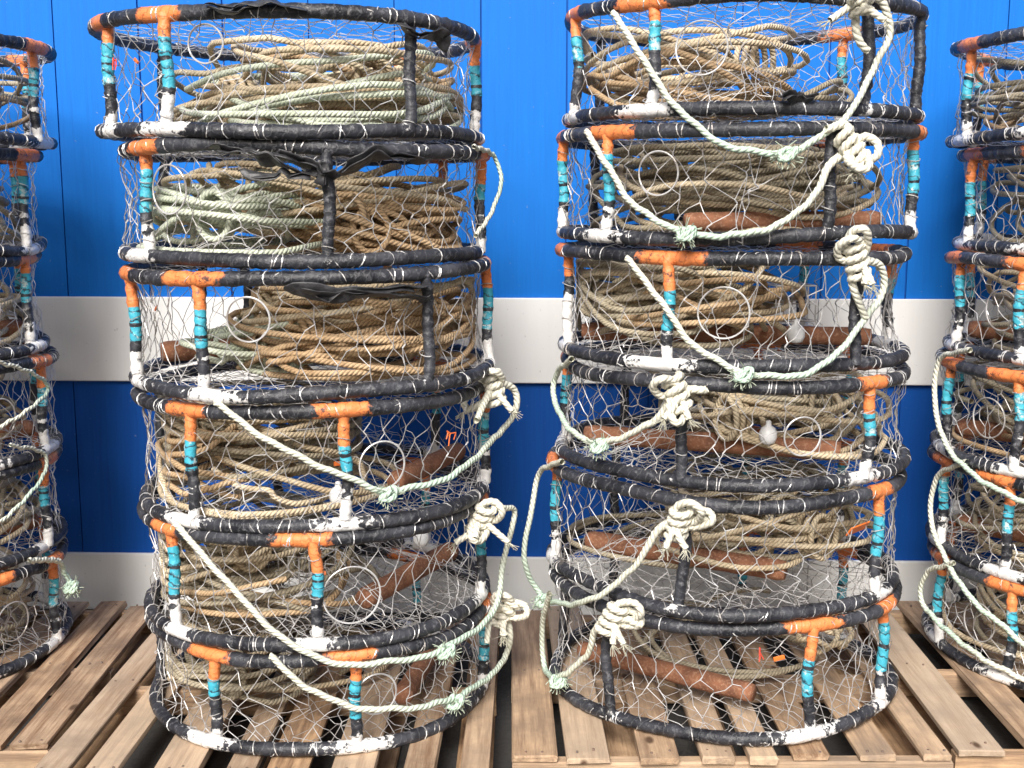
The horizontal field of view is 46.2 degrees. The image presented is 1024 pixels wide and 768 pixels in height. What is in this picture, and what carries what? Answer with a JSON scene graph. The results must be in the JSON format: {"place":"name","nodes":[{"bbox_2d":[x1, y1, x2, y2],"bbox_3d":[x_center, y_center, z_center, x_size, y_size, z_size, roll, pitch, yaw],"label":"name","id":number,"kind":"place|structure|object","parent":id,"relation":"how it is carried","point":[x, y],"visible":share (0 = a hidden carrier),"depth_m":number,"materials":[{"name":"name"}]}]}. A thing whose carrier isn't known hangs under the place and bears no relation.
{"place":"outdoors","nodes":[
{"label":"outdoors","id":0,"kind":"place"},
{"bbox_2d":[0,608,1023,767],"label":"ground","id":1,"kind":"structure","parent":0,"point":[148,752],"depth_m":3.58,"materials":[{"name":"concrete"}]},
{"bbox_2d":[0,601,151,767],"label":"wooden pallet","id":2,"kind":"object","parent":1,"relation":"on","point":[62,681],"visible":0.7,"depth_m":3.72,"materials":[{"name":"brown wood"}]},
{"bbox_2d":[0,517,83,677],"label":"crab pot","id":3,"kind":"object","parent":2,"relation":"on","point":[46,565],"visible":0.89,"depth_m":3.84,"materials":[{"name":"metal"}]},
{"bbox_2d":[0,432,67,569],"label":"crab pot","id":4,"kind":"object","parent":3,"relation":"on","point":[24,518],"visible":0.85,"depth_m":3.79,"materials":[{"name":"rubber"}]},
{"bbox_2d":[0,341,62,470],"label":"crab pot","id":5,"kind":"object","parent":4,"relation":"on","point":[20,425],"visible":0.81,"depth_m":3.75,"materials":[{"name":"rubber"}]},
{"bbox_2d":[0,252,50,359],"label":"crab pot","id":6,"kind":"object","parent":5,"relation":"on","point":[23,325],"visible":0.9,"depth_m":3.71,"materials":[{"name":"rubber"}]},
{"bbox_2d":[0,148,47,256],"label":"crab pot","id":7,"kind":"object","parent":6,"relation":"on","point":[20,240],"visible":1,"depth_m":3.68,"materials":[{"name":"rubber"}]},
{"bbox_2d":[0,34,57,150],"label":"crab pot","id":8,"kind":"object","parent":7,"relation":"on","point":[26,79],"visible":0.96,"depth_m":3.62,"materials":[{"name":"rubber"}]},
{"bbox_2d":[34,615,499,767],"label":"wooden pallet","id":9,"kind":"object","parent":1,"relation":"on","point":[112,724],"visible":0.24,"depth_m":3.36,"materials":[{"name":"brown wood"}]},
{"bbox_2d":[144,546,530,756],"bbox_3d":[-0.556,0.752,3.557,1.006,0.310,1.028,-5,10,-31],"label":"crab pot","id":10,"kind":"object","parent":9,"relation":"on","point":[208,673],"visible":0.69,"depth_m":3.29,"materials":[{"name":"metal"}]},
{"bbox_2d":[137,455,518,667],"bbox_3d":[-0.524,0.491,3.518,1.090,0.416,1.038,0,9,0],"label":"crab pot","id":11,"kind":"object","parent":10,"relation":"on","point":[220,574],"visible":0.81,"depth_m":3.26,"materials":[{"name":"rubber"}]},
{"bbox_2d":[130,356,521,533],"bbox_3d":[-0.516,0.124,3.459,1.094,0.376,1.032,0,9,0],"label":"crab pot","id":12,"kind":"object","parent":11,"relation":"on","point":[197,439],"visible":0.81,"depth_m":3.20,"materials":[{"name":"rubber"}]},
{"bbox_2d":[119,251,494,404],"bbox_3d":[-0.568,-0.191,3.409,1.034,0.334,1.062,-1,9,0],"label":"crab pot","id":13,"kind":"object","parent":12,"relation":"on","point":[302,320],"visible":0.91,"depth_m":3.09,"materials":[{"name":"fabric"}]},
{"bbox_2d":[117,137,503,269],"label":"crab pot","id":14,"kind":"object","parent":13,"relation":"on","point":[330,213],"visible":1,"depth_m":3.07,"materials":[{"name":"fabric"}]},
{"bbox_2d":[87,0,484,145],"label":"crab pot","id":15,"kind":"object","parent":14,"relation":"on","point":[363,91],"visible":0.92,"depth_m":3.01,"materials":[{"name":"fabric"}]},
{"bbox_2d":[0,296,1023,614],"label":"building wall","id":16,"kind":"structure","parent":1,"relation":"on","point":[88,338],"depth_m":4.42,"materials":[{"name":"white paint"}]},
{"bbox_2d":[0,381,1023,561],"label":"siding boards","id":17,"kind":"object","parent":16,"relation":"attached to","point":[108,437],"visible":0.19,"depth_m":4.47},
{"bbox_2d":[52,0,1008,559],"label":"wall","id":18,"kind":"structure","parent":1,"relation":"on","point":[566,240],"depth_m":4.28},
{"bbox_2d":[0,0,1023,298],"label":"siding boards","id":19,"kind":"object","parent":18,"relation":"attached to","point":[522,126],"visible":0.24,"depth_m":4.28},
{"bbox_2d":[511,605,952,767],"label":"wooden pallet","id":20,"kind":"object","parent":1,"relation":"on","point":[897,732],"visible":0.55,"depth_m":3.41,"materials":[{"name":"brown wood"}]},
{"bbox_2d":[539,527,901,746],"bbox_3d":[0.620,0.693,3.635,1.075,0.392,1.040,0,9,0],"label":"crab pot","id":21,"kind":"object","parent":20,"relation":"on","point":[610,622],"visible":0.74,"depth_m":3.34,"materials":[{"name":"metal"}]},
{"bbox_2d":[521,423,907,622],"bbox_3d":[0.623,0.432,3.596,1.058,0.513,1.037,-5,10,-27],"label":"crab pot","id":22,"kind":"object","parent":21,"relation":"on","point":[688,520],"visible":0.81,"depth_m":3.33,"materials":[{"name":"rubber"}]},
{"bbox_2d":[550,340,910,493],"bbox_3d":[0.637,0.056,3.513,1.048,0.318,1.061,0,9,0],"label":"crab pot","id":23,"kind":"object","parent":22,"relation":"on","point":[730,414],"visible":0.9,"depth_m":3.27,"materials":[{"name":"metal"}]},
{"bbox_2d":[554,224,912,390],"bbox_3d":[0.629,-0.265,3.461,1.015,0.412,1.064,0,9,0],"label":"crab pot","id":24,"kind":"object","parent":23,"relation":"on","point":[667,299],"visible":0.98,"depth_m":3.21,"materials":[{"name":"fabric"}]},
{"bbox_2d":[556,120,927,249],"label":"crab pot","id":25,"kind":"object","parent":24,"relation":"on","point":[715,189],"visible":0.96,"depth_m":3.15,"materials":[{"name":"fabric"}]},
{"bbox_2d":[562,0,928,169],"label":"crab pot","id":26,"kind":"object","parent":25,"relation":"on","point":[655,90],"visible":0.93,"depth_m":3.14,"materials":[{"name":"fabric"}]},
{"bbox_2d":[849,601,1023,767],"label":"wooden pallet","id":27,"kind":"object","parent":1,"relation":"on","point":[931,692],"visible":0.51,"depth_m":3.58,"materials":[{"name":"brown wood"}]},
{"bbox_2d":[918,514,1023,690],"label":"crab pot","id":28,"kind":"object","parent":27,"relation":"on","point":[996,589],"visible":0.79,"depth_m":3.78,"materials":[{"name":"rubber"}]},
{"bbox_2d":[925,432,1023,647],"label":"crab pot","id":29,"kind":"object","parent":28,"relation":"on","point":[1002,519],"visible":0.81,"depth_m":3.76,"materials":[{"name":"rubber"}]},
{"bbox_2d":[929,339,1023,503],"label":"crab pot","id":30,"kind":"object","parent":29,"relation":"on","point":[997,422],"visible":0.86,"depth_m":3.70,"materials":[{"name":"rubber"}]},
{"bbox_2d":[942,250,1023,365],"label":"crab pot","id":31,"kind":"object","parent":30,"relation":"on","point":[966,328],"visible":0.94,"depth_m":3.69,"materials":[{"name":"rubber"}]},
{"bbox_2d":[952,145,1023,255],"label":"crab pot","id":32,"kind":"object","parent":31,"relation":"on","point":[973,237],"visible":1,"depth_m":3.67,"materials":[{"name":"rubber"}]},
{"bbox_2d":[945,26,1023,148],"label":"crab pot","id":33,"kind":"object","parent":32,"relation":"on","point":[1007,130],"visible":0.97,"depth_m":3.60,"materials":[{"name":"rubber"}]}
]}

